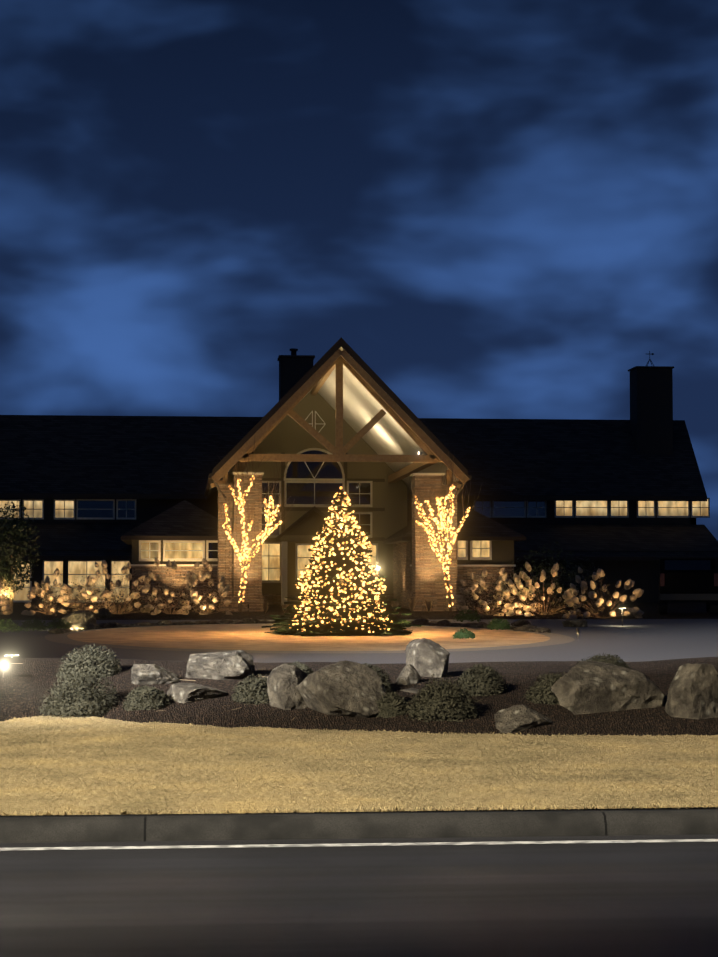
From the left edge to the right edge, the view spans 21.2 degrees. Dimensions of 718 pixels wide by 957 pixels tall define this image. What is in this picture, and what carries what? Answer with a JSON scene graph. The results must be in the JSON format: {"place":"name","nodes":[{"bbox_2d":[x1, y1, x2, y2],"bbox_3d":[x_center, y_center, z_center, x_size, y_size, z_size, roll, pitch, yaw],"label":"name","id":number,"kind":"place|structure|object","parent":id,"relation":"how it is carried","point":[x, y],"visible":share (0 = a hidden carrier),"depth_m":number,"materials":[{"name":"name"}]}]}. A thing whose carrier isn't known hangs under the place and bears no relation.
{"place":"outdoors","nodes":[
{"label":"outdoors","id":0,"kind":"place"},
{"bbox_2d":[0,834,717,956],"bbox_3d":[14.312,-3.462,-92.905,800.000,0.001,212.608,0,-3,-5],"label":"road","id":1,"kind":"structure","parent":0,"point":[648,899],"depth_m":9.99,"materials":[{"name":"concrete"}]},
{"bbox_2d":[0,839,717,849],"bbox_3d":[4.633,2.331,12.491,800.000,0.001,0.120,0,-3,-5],"label":"road edge line","id":2,"kind":"object","parent":1,"relation":"on","point":[363,844],"depth_m":12.07,"materials":[{"name":"paint"}]},
{"bbox_2d":[0,619,717,663],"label":"driveway","id":3,"kind":"structure","parent":0,"point":[634,640],"depth_m":38.75,"materials":[{"name":"grey asphalt"}]},
{"bbox_2d":[45,623,574,652],"bbox_3d":[-1.279,3.761,46.032,12.412,0.162,20.040,0,-3,-5],"label":"paved court","id":4,"kind":"object","parent":3,"relation":"on","point":[251,638],"visible":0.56,"depth_m":42.94,"materials":[{"name":"beige concrete"}]},
{"bbox_2d":[261,490,420,635],"bbox_3d":[-0.417,2.192,46.789,3.952,3.852,3.980,0,-3,-5],"label":"christmas tree","id":5,"kind":"object","parent":4,"relation":"on","point":[333,628],"visible":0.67,"depth_m":46.13,"materials":[{"name":"green plant"}]},
{"bbox_2d":[289,486,391,632],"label":"christmas lights","id":6,"kind":"object","parent":5,"relation":"on","point":[340,569],"visible":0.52,"depth_m":46.20},
{"bbox_2d":[0,603,717,815],"bbox_3d":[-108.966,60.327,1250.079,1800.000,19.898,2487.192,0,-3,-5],"label":"ground sheet","id":7,"kind":"object","parent":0,"point":[684,610],"depth_m":66.76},
{"bbox_2d":[216,437,294,611],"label":"lit tree","id":8,"kind":"object","parent":7,"relation":"on","point":[246,565],"visible":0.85,"depth_m":71.19,"materials":[{"name":"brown plant"}]},
{"bbox_2d":[222,476,281,603],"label":"tree lights","id":9,"kind":"object","parent":8,"relation":"on","point":[249,529],"visible":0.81,"depth_m":71.15},
{"bbox_2d":[0,501,616,638],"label":"shrubs","id":10,"kind":"object","parent":7,"relation":"on","point":[11,554],"visible":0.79,"depth_m":68.69,"materials":[{"name":"green plant"}]},
{"bbox_2d":[0,604,624,677],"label":"landscape lights","id":11,"kind":"object","parent":7,"relation":"on","point":[11,653],"visible":0.83,"depth_m":27.69,"materials":[{"name":"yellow metal"}]},
{"bbox_2d":[0,557,643,721],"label":"shrubs","id":12,"kind":"object","parent":7,"relation":"on","point":[439,703],"visible":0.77,"depth_m":22.70,"materials":[{"name":"green plant"}]},
{"bbox_2d":[191,595,465,612],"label":"shrubs","id":13,"kind":"object","parent":7,"relation":"on","point":[412,605],"visible":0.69,"depth_m":70.00,"materials":[{"name":"brown plant"}]},
{"bbox_2d":[0,337,717,611],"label":"clubhouse","id":14,"kind":"structure","parent":7,"relation":"on","point":[624,501],"depth_m":91.33,"materials":[{"name":"brown wood"}]},
{"bbox_2d":[305,411,325,431],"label":"gable emblem","id":15,"kind":"object","parent":14,"relation":"attached to","point":[315,420],"visible":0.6,"depth_m":87.21,"materials":[{"name":"white metal"}]},
{"bbox_2d":[0,714,717,815],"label":"verge grass","id":16,"kind":"structure","parent":7,"relation":"on","point":[53,765],"depth_m":15.04,"materials":[{"name":"beige plant"}]},
{"bbox_2d":[0,657,717,735],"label":"mulch bed","id":17,"kind":"object","parent":7,"relation":"on","point":[26,684],"visible":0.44,"depth_m":19.98,"materials":[{"name":"brown soil"}]},
{"bbox_2d":[11,663,450,719],"bbox_3d":[-0.523,2.301,20.868,8.921,0.432,3.098,-2,-4,28],"label":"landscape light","id":18,"kind":"object","parent":17,"relation":"on","point":[194,680],"visible":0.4,"depth_m":21.59,"materials":[{"name":"brown metal"}]},
{"bbox_2d":[48,598,717,732],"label":"boulders","id":19,"kind":"object","parent":17,"relation":"on","point":[346,688],"visible":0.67,"depth_m":19.46,"materials":[{"name":"grey stone"}]},
{"bbox_2d":[403,452,481,611],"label":"lit tree","id":20,"kind":"object","parent":7,"relation":"on","point":[444,561],"visible":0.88,"depth_m":71.50,"materials":[{"name":"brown plant"}]},
{"bbox_2d":[415,484,469,606],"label":"tree lights","id":21,"kind":"object","parent":20,"relation":"on","point":[441,527],"visible":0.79,"depth_m":71.48},
{"bbox_2d":[658,559,717,613],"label":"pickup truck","id":22,"kind":"object","parent":7,"relation":"on","point":[688,580],"visible":1,"depth_m":65.78,"materials":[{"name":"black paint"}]},
{"bbox_2d":[0,0,717,540],"label":"sky","id":23,"kind":"structure","parent":0,"point":[502,208],"materials":[{"name":"blue"}]},
{"label":"ground sheet","id":24,"kind":"structure","parent":0,"visible":0},
{"bbox_2d":[0,809,717,842],"bbox_3d":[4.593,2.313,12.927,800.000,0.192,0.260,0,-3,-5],"label":"kerb","id":25,"kind":"structure","parent":24,"relation":"on","point":[216,827],"depth_m":12.41,"materials":[{"name":"concrete"}]}
]}

